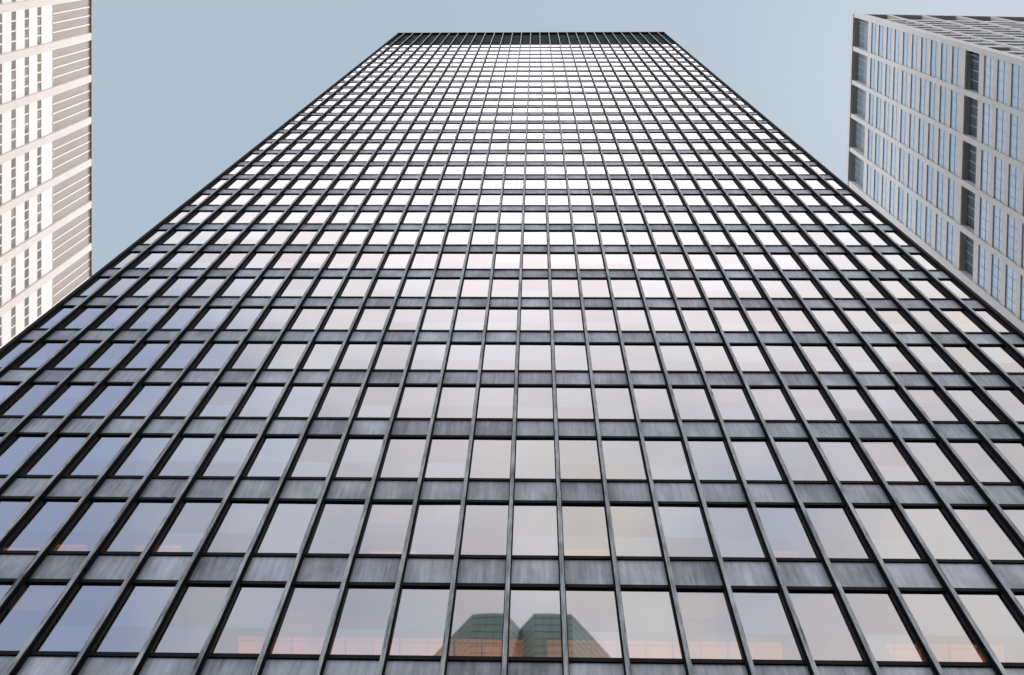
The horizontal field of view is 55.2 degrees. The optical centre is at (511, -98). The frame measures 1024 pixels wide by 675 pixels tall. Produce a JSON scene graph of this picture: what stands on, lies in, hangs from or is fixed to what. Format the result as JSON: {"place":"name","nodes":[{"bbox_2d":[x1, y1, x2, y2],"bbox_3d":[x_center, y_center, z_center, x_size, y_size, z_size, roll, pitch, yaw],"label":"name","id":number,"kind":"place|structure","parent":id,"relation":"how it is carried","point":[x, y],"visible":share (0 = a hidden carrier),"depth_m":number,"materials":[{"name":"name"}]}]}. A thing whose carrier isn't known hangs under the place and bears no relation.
{"place":"outdoors","nodes":[
{"label":"outdoors","id":0,"kind":"place"},
{"bbox_2d":[0,32,1023,674],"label":"office tower","id":1,"kind":"structure","parent":0,"point":[542,354],"depth_m":34.47,"materials":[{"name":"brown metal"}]},
{"bbox_2d":[0,496,34,535],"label":"window","id":2,"kind":"structure","parent":1,"relation":"in","point":[11,507],"depth_m":28.95,"materials":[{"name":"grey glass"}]},
{"bbox_2d":[0,432,48,477],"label":"window","id":3,"kind":"structure","parent":1,"relation":"in","point":[12,454],"depth_m":32.17,"materials":[{"name":"glass"}]},
{"bbox_2d":[0,381,59,417],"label":"window","id":4,"kind":"structure","parent":1,"relation":"in","point":[36,391],"depth_m":35.57,"materials":[{"name":"glass"}]},
{"bbox_2d":[0,579,70,655],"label":"window","id":5,"kind":"structure","parent":1,"relation":"in","point":[24,614],"depth_m":24.55,"materials":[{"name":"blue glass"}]},
{"bbox_2d":[0,496,81,554],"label":"window","id":6,"kind":"structure","parent":1,"relation":"in","point":[47,517],"depth_m":28.03,"materials":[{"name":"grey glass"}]},
{"bbox_2d":[17,432,89,477],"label":"window","id":7,"kind":"structure","parent":1,"relation":"in","point":[51,459],"depth_m":31.78,"materials":[{"name":"glass"}]},
{"bbox_2d":[33,381,96,417],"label":"window","id":8,"kind":"structure","parent":1,"relation":"in","point":[73,392],"depth_m":35.54,"materials":[{"name":"glass"}]},
{"bbox_2d":[29,579,124,656],"bbox_3d":[-10.707,17.768,24.340,1.366,2.660,0.080,0,-91,1],"label":"window","id":9,"kind":"structure","parent":1,"relation":"in","point":[74,624],"depth_m":24.29,"materials":[{"name":"glass"}]},
{"bbox_2d":[48,497,128,554],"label":"window","id":10,"kind":"structure","parent":1,"relation":"in","point":[81,537],"depth_m":28.01,"materials":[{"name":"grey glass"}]},
{"bbox_2d":[62,433,131,478],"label":"window","id":11,"kind":"structure","parent":1,"relation":"in","point":[94,460],"depth_m":31.71,"materials":[{"name":"glass"}]},
{"bbox_2d":[73,382,134,417],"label":"window","id":12,"kind":"structure","parent":1,"relation":"in","point":[107,397],"depth_m":35.46,"materials":[{"name":"glass"}]},
{"bbox_2d":[88,580,178,657],"bbox_3d":[-9.297,17.759,24.306,1.366,2.660,0.080,0,-91,1],"label":"window","id":13,"kind":"structure","parent":1,"relation":"in","point":[131,625],"depth_m":24.24,"materials":[{"name":"glass"}]},
{"bbox_2d":[99,497,175,555],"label":"window","id":14,"kind":"structure","parent":1,"relation":"in","point":[140,524],"depth_m":27.96,"materials":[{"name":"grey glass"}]},
{"bbox_2d":[107,433,173,478],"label":"window","id":15,"kind":"structure","parent":1,"relation":"in","point":[141,456],"depth_m":31.70,"materials":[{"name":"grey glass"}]},
{"bbox_2d":[113,382,172,418],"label":"window","id":16,"kind":"structure","parent":1,"relation":"in","point":[144,399],"depth_m":35.44,"materials":[{"name":"glass"}]},
{"bbox_2d":[153,382,209,418],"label":"window","id":17,"kind":"structure","parent":1,"relation":"in","point":[186,395],"depth_m":35.41,"materials":[{"name":"glass"}]},
{"bbox_2d":[152,433,215,478],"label":"window","id":18,"kind":"structure","parent":1,"relation":"in","point":[188,451],"depth_m":31.68,"materials":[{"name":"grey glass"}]},
{"bbox_2d":[150,497,222,555],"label":"window","id":19,"kind":"structure","parent":1,"relation":"in","point":[184,533],"depth_m":27.94,"materials":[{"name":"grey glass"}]},
{"bbox_2d":[148,580,232,657],"bbox_3d":[-7.888,17.750,24.273,1.366,2.660,0.080,0,-91,1],"label":"window","id":20,"kind":"structure","parent":1,"relation":"in","point":[187,628],"depth_m":24.20,"materials":[{"name":"grey glass"}]},
{"bbox_2d":[193,382,247,418],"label":"window","id":21,"kind":"structure","parent":1,"relation":"in","point":[222,399],"depth_m":35.40,"materials":[{"name":"grey glass"}]},
{"bbox_2d":[197,433,257,479],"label":"window","id":22,"kind":"structure","parent":1,"relation":"in","point":[230,453],"depth_m":31.61,"materials":[{"name":"grey glass"}]},
{"bbox_2d":[201,498,270,556],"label":"window","id":23,"kind":"structure","parent":1,"relation":"in","point":[233,535],"depth_m":27.88,"materials":[{"name":"grey glass"}]},
{"bbox_2d":[208,581,286,658],"bbox_3d":[-6.478,17.741,24.240,1.366,2.660,0.080,0,-91,1],"label":"window","id":24,"kind":"structure","parent":1,"relation":"in","point":[244,630],"depth_m":24.16,"materials":[{"name":"grey glass"}]},
{"bbox_2d":[233,382,285,418],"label":"window","id":25,"kind":"structure","parent":1,"relation":"in","point":[263,396],"depth_m":35.35,"materials":[{"name":"grey glass"}]},
{"bbox_2d":[242,434,299,479],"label":"window","id":26,"kind":"structure","parent":1,"relation":"in","point":[274,452],"depth_m":31.59,"materials":[{"name":"grey glass"}]},
{"bbox_2d":[253,498,317,556],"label":"window","id":27,"kind":"structure","parent":1,"relation":"in","point":[283,535],"depth_m":27.87,"materials":[{"name":"grey glass"}]},
{"bbox_2d":[274,383,323,419],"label":"window","id":28,"kind":"structure","parent":1,"relation":"in","point":[298,404],"depth_m":35.29,"materials":[{"name":"grey glass"}]},
{"bbox_2d":[267,581,340,659],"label":"window","id":29,"kind":"structure","parent":1,"relation":"in","point":[303,628],"depth_m":24.14,"materials":[{"name":"grey glass"}]},
{"bbox_2d":[287,434,342,479],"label":"window","id":30,"kind":"structure","parent":1,"relation":"in","point":[314,460],"depth_m":31.57,"materials":[{"name":"grey glass"}]},
{"bbox_2d":[304,498,365,557],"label":"window","id":31,"kind":"structure","parent":1,"relation":"in","point":[335,530],"depth_m":27.81,"materials":[{"name":"grey glass"}]},
{"bbox_2d":[314,383,361,419],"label":"window","id":32,"kind":"structure","parent":1,"relation":"in","point":[338,402],"depth_m":35.28,"materials":[{"name":"grey glass"}]},
{"bbox_2d":[336,341,377,370],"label":"window","id":33,"kind":"structure","parent":1,"relation":"in","point":[357,356],"depth_m":38.95,"materials":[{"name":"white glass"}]},
{"bbox_2d":[333,434,384,480],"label":"window","id":34,"kind":"structure","parent":1,"relation":"in","point":[359,457],"depth_m":31.56,"materials":[{"name":"grey glass"}]},
{"bbox_2d":[327,582,395,659],"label":"window","id":35,"kind":"structure","parent":1,"relation":"in","point":[363,619],"depth_m":24.10,"materials":[{"name":"grey glass"}]},
{"bbox_2d":[355,383,399,419],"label":"window","id":36,"kind":"structure","parent":1,"relation":"in","point":[378,400],"depth_m":35.26,"materials":[{"name":"grey glass"}]},
{"bbox_2d":[356,499,413,557],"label":"window","id":37,"kind":"structure","parent":1,"relation":"in","point":[384,534],"depth_m":27.80,"materials":[{"name":"grey glass"}]},
{"bbox_2d":[372,341,411,371],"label":"window","id":38,"kind":"structure","parent":1,"relation":"in","point":[393,355],"depth_m":38.93,"materials":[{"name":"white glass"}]},
{"bbox_2d":[378,435,426,480],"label":"window","id":39,"kind":"structure","parent":1,"relation":"in","point":[404,453],"depth_m":31.49,"materials":[{"name":"grey glass"}]},
{"bbox_2d":[395,383,437,419],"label":"window","id":40,"kind":"structure","parent":1,"relation":"in","point":[417,400],"depth_m":35.24,"materials":[{"name":"grey glass"}]},
{"bbox_2d":[388,582,450,660],"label":"window","id":41,"kind":"structure","parent":1,"relation":"in","point":[418,633],"depth_m":24.08,"materials":[{"name":"grey glass"}]},
{"bbox_2d":[409,341,446,371],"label":"window","id":42,"kind":"structure","parent":1,"relation":"in","point":[428,356],"depth_m":38.90,"materials":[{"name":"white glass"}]},
{"bbox_2d":[408,499,460,558],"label":"window","id":43,"kind":"structure","parent":1,"relation":"in","point":[436,524],"depth_m":27.78,"materials":[{"name":"grey glass"}]},
{"bbox_2d":[424,435,469,480],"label":"window","id":44,"kind":"structure","parent":1,"relation":"in","point":[447,457],"depth_m":31.47,"materials":[{"name":"grey glass"}]},
{"bbox_2d":[436,383,475,420],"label":"window","id":45,"kind":"structure","parent":1,"relation":"in","point":[456,403],"depth_m":35.16,"materials":[{"name":"grey glass"}]},
{"bbox_2d":[445,341,481,371],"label":"window","id":46,"kind":"structure","parent":1,"relation":"in","point":[464,356],"depth_m":38.89,"materials":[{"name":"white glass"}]},
{"bbox_2d":[448,583,504,661],"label":"window","id":47,"kind":"structure","parent":1,"relation":"in","point":[477,625],"depth_m":24.04,"materials":[{"name":"grey glass"}]},
{"bbox_2d":[460,500,508,558],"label":"window","id":48,"kind":"structure","parent":1,"relation":"in","point":[486,521],"depth_m":27.73,"materials":[{"name":"grey glass"}]},
{"bbox_2d":[469,435,511,481],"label":"window","id":49,"kind":"structure","parent":1,"relation":"in","point":[491,456],"depth_m":31.45,"materials":[{"name":"grey glass"}]},
{"bbox_2d":[476,384,513,420],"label":"window","id":50,"kind":"structure","parent":1,"relation":"in","point":[495,403],"depth_m":35.13,"materials":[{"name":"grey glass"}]},
{"bbox_2d":[482,341,515,371],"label":"window","id":51,"kind":"structure","parent":1,"relation":"in","point":[498,356],"depth_m":38.79,"materials":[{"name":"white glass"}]},
{"bbox_2d":[508,583,561,662],"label":"window","id":52,"kind":"structure","parent":1,"relation":"in","point":[535,624],"depth_m":23.99,"materials":[{"name":"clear glass"}]},
{"bbox_2d":[512,500,557,559],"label":"window","id":53,"kind":"structure","parent":1,"relation":"in","point":[535,521],"depth_m":27.71,"materials":[{"name":"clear glass"}]},
{"bbox_2d":[515,435,554,481],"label":"window","id":54,"kind":"structure","parent":1,"relation":"in","point":[535,458],"depth_m":31.39,"materials":[{"name":"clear glass"}]},
{"bbox_2d":[517,384,552,420],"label":"window","id":55,"kind":"structure","parent":1,"relation":"in","point":[535,403],"depth_m":35.11,"materials":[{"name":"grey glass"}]},
{"bbox_2d":[519,342,550,371],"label":"window","id":56,"kind":"structure","parent":1,"relation":"in","point":[534,356],"depth_m":38.77,"materials":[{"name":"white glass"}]},
{"bbox_2d":[554,342,587,372],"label":"window","id":57,"kind":"structure","parent":1,"relation":"in","point":[569,356],"depth_m":38.75,"materials":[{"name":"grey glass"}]},
{"bbox_2d":[556,384,593,420],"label":"window","id":58,"kind":"structure","parent":1,"relation":"in","point":[574,401],"depth_m":35.10,"materials":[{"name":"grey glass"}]},
{"bbox_2d":[559,436,600,481],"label":"window","id":59,"kind":"structure","parent":1,"relation":"in","point":[579,460],"depth_m":31.37,"materials":[{"name":"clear glass"}]},
{"bbox_2d":[562,500,610,559],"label":"window","id":60,"kind":"structure","parent":1,"relation":"in","point":[585,536],"depth_m":27.65,"materials":[{"name":"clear glass"}]},
{"bbox_2d":[566,584,622,662],"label":"window","id":61,"kind":"structure","parent":1,"relation":"in","point":[592,621],"depth_m":23.98,"materials":[{"name":"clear glass"}]},
{"bbox_2d":[589,342,624,372],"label":"window","id":62,"kind":"structure","parent":1,"relation":"in","point":[606,357],"depth_m":38.72,"materials":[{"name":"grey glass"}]},
{"bbox_2d":[594,384,634,421],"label":"window","id":63,"kind":"structure","parent":1,"relation":"in","point":[614,404],"depth_m":35.02,"materials":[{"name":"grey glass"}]},
{"bbox_2d":[601,436,646,482],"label":"window","id":64,"kind":"structure","parent":1,"relation":"in","point":[623,460],"depth_m":31.34,"materials":[{"name":"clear glass"}]},
{"bbox_2d":[609,501,662,560],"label":"window","id":65,"kind":"structure","parent":1,"relation":"in","point":[635,533],"depth_m":27.63,"materials":[{"name":"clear glass"}]},
{"bbox_2d":[624,342,661,372],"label":"window","id":66,"kind":"structure","parent":1,"relation":"in","point":[642,357],"depth_m":38.70,"materials":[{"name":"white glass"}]},
{"bbox_2d":[620,584,683,663],"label":"window","id":67,"kind":"structure","parent":1,"relation":"in","point":[651,630],"depth_m":23.93,"materials":[{"name":"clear glass"}]},
{"bbox_2d":[633,384,675,421],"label":"window","id":68,"kind":"structure","parent":1,"relation":"in","point":[653,402],"depth_m":35.00,"materials":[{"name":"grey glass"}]},
{"bbox_2d":[644,436,693,482],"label":"window","id":69,"kind":"structure","parent":1,"relation":"in","point":[667,459],"depth_m":31.31,"materials":[{"name":"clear glass"}]},
{"bbox_2d":[657,501,715,560],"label":"window","id":70,"kind":"structure","parent":1,"relation":"in","point":[685,531],"depth_m":27.62,"materials":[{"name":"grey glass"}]},
{"bbox_2d":[671,385,716,421],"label":"window","id":71,"kind":"structure","parent":1,"relation":"in","point":[693,403],"depth_m":34.98,"materials":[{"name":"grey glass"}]},
{"bbox_2d":[675,585,744,664],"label":"window","id":72,"kind":"structure","parent":1,"relation":"in","point":[711,637],"depth_m":23.92,"materials":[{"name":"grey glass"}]},
{"bbox_2d":[686,436,739,482],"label":"window","id":73,"kind":"structure","parent":1,"relation":"in","point":[712,460],"depth_m":31.27,"materials":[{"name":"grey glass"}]},
{"bbox_2d":[710,385,758,421],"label":"window","id":74,"kind":"structure","parent":1,"relation":"in","point":[732,401],"depth_m":34.96,"materials":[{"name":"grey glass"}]},
{"bbox_2d":[706,502,767,561],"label":"window","id":75,"kind":"structure","parent":1,"relation":"in","point":[736,533],"depth_m":27.56,"materials":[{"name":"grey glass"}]},
{"bbox_2d":[730,437,785,483],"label":"window","id":76,"kind":"structure","parent":1,"relation":"in","point":[758,464],"depth_m":31.24,"materials":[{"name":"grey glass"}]},
{"bbox_2d":[731,586,805,665],"bbox_3d":[6.208,17.659,23.940,1.366,2.660,0.080,0,-91,1],"label":"window","id":77,"kind":"structure","parent":1,"relation":"in","point":[770,636],"depth_m":23.87,"materials":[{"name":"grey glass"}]},
{"bbox_2d":[749,385,799,422],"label":"window","id":78,"kind":"structure","parent":1,"relation":"in","point":[771,400],"depth_m":34.87,"materials":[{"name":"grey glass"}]},
{"bbox_2d":[754,502,820,561],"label":"window","id":79,"kind":"structure","parent":1,"relation":"in","point":[789,539],"depth_m":27.55,"materials":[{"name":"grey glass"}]},
{"bbox_2d":[773,437,832,483],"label":"window","id":80,"kind":"structure","parent":1,"relation":"in","point":[801,460],"depth_m":31.18,"materials":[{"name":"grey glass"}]},
{"bbox_2d":[787,385,840,422],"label":"window","id":81,"kind":"structure","parent":1,"relation":"in","point":[810,399],"depth_m":34.86,"materials":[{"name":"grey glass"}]},
{"bbox_2d":[786,586,867,665],"bbox_3d":[7.618,17.693,23.906,1.366,2.660,0.165,0,-91,1],"label":"window","id":82,"kind":"structure","parent":1,"relation":"in","point":[831,641],"depth_m":23.83,"materials":[{"name":"grey glass"}]},
{"bbox_2d":[803,502,873,562],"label":"window","id":83,"kind":"structure","parent":1,"relation":"in","point":[835,529],"depth_m":27.49,"materials":[{"name":"grey glass"}]},
{"bbox_2d":[816,437,878,483],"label":"window","id":84,"kind":"structure","parent":1,"relation":"in","point":[845,459],"depth_m":31.16,"materials":[{"name":"grey glass"}]},
{"bbox_2d":[826,385,882,422],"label":"window","id":85,"kind":"structure","parent":1,"relation":"in","point":[849,398],"depth_m":34.84,"materials":[{"name":"grey glass"}]},
{"bbox_2d":[842,587,929,666],"bbox_3d":[9.027,17.641,23.873,1.366,2.660,0.080,0,-91,1],"label":"window","id":86,"kind":"structure","parent":1,"relation":"in","point":[891,642],"depth_m":23.79,"materials":[{"name":"glass"}]},
{"bbox_2d":[852,503,927,562],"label":"window","id":87,"kind":"structure","parent":1,"relation":"in","point":[890,537],"depth_m":27.47,"materials":[{"name":"grey glass"}]},
{"bbox_2d":[859,438,925,484],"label":"window","id":88,"kind":"structure","parent":1,"relation":"in","point":[892,463],"depth_m":31.09,"materials":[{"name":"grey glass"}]},
{"bbox_2d":[865,386,924,423],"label":"window","id":89,"kind":"structure","parent":1,"relation":"in","point":[889,398],"depth_m":34.81,"materials":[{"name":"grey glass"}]},
{"bbox_2d":[904,386,965,423],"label":"window","id":90,"kind":"structure","parent":1,"relation":"in","point":[928,398],"depth_m":34.74,"materials":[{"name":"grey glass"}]},
{"bbox_2d":[903,438,972,484],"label":"window","id":91,"kind":"structure","parent":1,"relation":"in","point":[940,467],"depth_m":31.08,"materials":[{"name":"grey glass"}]},
{"bbox_2d":[900,503,980,563],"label":"window","id":92,"kind":"structure","parent":1,"relation":"in","point":[945,543],"depth_m":27.43,"materials":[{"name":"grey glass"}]},
{"bbox_2d":[898,587,991,667],"bbox_3d":[10.437,17.632,23.840,1.366,2.660,0.080,0,-91,1],"label":"window","id":93,"kind":"structure","parent":1,"relation":"in","point":[952,644],"depth_m":23.77,"materials":[{"name":"clear glass"}]},
{"bbox_2d":[943,386,1007,423],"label":"window","id":94,"kind":"structure","parent":1,"relation":"in","point":[967,397],"depth_m":34.72,"materials":[{"name":"grey glass"}]},
{"bbox_2d":[946,438,1019,485],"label":"window","id":95,"kind":"structure","parent":1,"relation":"in","point":[973,452],"depth_m":31.06,"materials":[{"name":"grey glass"}]},
{"bbox_2d":[949,503,1023,563],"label":"window","id":96,"kind":"structure","parent":1,"relation":"in","point":[987,530],"depth_m":27.45,"materials":[{"name":"grey glass"}]},
{"bbox_2d":[954,588,1023,667],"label":"window","id":97,"kind":"structure","parent":1,"relation":"in","point":[992,614],"depth_m":23.96,"materials":[{"name":"grey glass"}]},
{"bbox_2d":[982,386,1023,423],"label":"window","id":98,"kind":"structure","parent":1,"relation":"in","point":[1007,397],"depth_m":35.07,"materials":[{"name":"grey glass"}]},
{"bbox_2d":[989,438,1023,477],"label":"window","id":99,"kind":"structure","parent":1,"relation":"in","point":[1012,449],"depth_m":31.75,"materials":[{"name":"grey glass"}]},
{"bbox_2d":[998,504,1023,535],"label":"window","id":100,"kind":"structure","parent":1,"relation":"in","point":[1015,512],"depth_m":28.37,"materials":[{"name":"grey glass"}]},
{"bbox_2d":[93,0,1023,274],"label":"sky","id":101,"kind":"structure","parent":0,"point":[183,90],"materials":[{"name":"blue"}]},
{"label":"ground","id":102,"kind":"structure","parent":0,"visible":0},
{"bbox_2d":[0,0,92,347],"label":"office building","id":103,"kind":"structure","parent":102,"relation":"on","point":[46,155],"depth_m":127.10,"materials":[{"name":"beige stone"}]},
{"bbox_2d":[846,13,1023,332],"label":"stone building","id":104,"kind":"structure","parent":102,"relation":"on","point":[935,155],"depth_m":135.12,"materials":[{"name":"stone"}]},
{"bbox_2d":[893,21,1023,54],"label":"window","id":105,"kind":"structure","parent":104,"relation":"in","point":[893,21],"depth_m":149.12,"materials":[{"name":"glass"}]},
{"bbox_2d":[983,103,991,146],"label":"window","id":106,"kind":"structure","parent":104,"relation":"in","point":[987,122],"depth_m":121.78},
{"bbox_2d":[984,56,993,98],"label":"window","id":107,"kind":"structure","parent":104,"relation":"in","point":[988,89],"depth_m":121.90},
{"bbox_2d":[992,255,1000,301],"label":"window","id":108,"kind":"structure","parent":104,"relation":"in","point":[996,273],"depth_m":117.83,"materials":[{"name":"glass"}]},
{"bbox_2d":[993,206,1002,252],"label":"window","id":109,"kind":"structure","parent":104,"relation":"in","point":[998,213],"depth_m":117.97,"materials":[{"name":"glass"}]},
{"bbox_2d":[995,157,1003,202],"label":"window","id":110,"kind":"structure","parent":104,"relation":"in","point":[999,173],"depth_m":118.09,"materials":[{"name":"glass"}]},
{"bbox_2d":[996,108,1005,153],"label":"window","id":111,"kind":"structure","parent":104,"relation":"in","point":[1001,115],"depth_m":118.23,"materials":[{"name":"glass"}]},
{"bbox_2d":[998,60,1006,103],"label":"window","id":112,"kind":"structure","parent":104,"relation":"in","point":[1002,73],"depth_m":118.33,"materials":[{"name":"glass"}]},
{"bbox_2d":[1006,265,1015,313],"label":"window","id":113,"kind":"structure","parent":104,"relation":"in","point":[1011,273],"depth_m":114.27,"materials":[{"name":"glass"}]},
{"bbox_2d":[1007,215,1017,262],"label":"window","id":114,"kind":"structure","parent":104,"relation":"in","point":[1012,222],"depth_m":114.40,"materials":[{"name":"glass"}]},
{"bbox_2d":[1009,164,1018,211],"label":"window","id":115,"kind":"structure","parent":104,"relation":"in","point":[1014,171],"depth_m":114.54,"materials":[{"name":"glass"}]},
{"bbox_2d":[1010,114,1020,160],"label":"window","id":116,"kind":"structure","parent":104,"relation":"in","point":[1015,120],"depth_m":114.68,"materials":[{"name":"glass"}]},
{"bbox_2d":[1012,64,1021,109],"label":"window","id":117,"kind":"structure","parent":104,"relation":"in","point":[1017,70],"depth_m":114.79,"materials":[{"name":"glass"}]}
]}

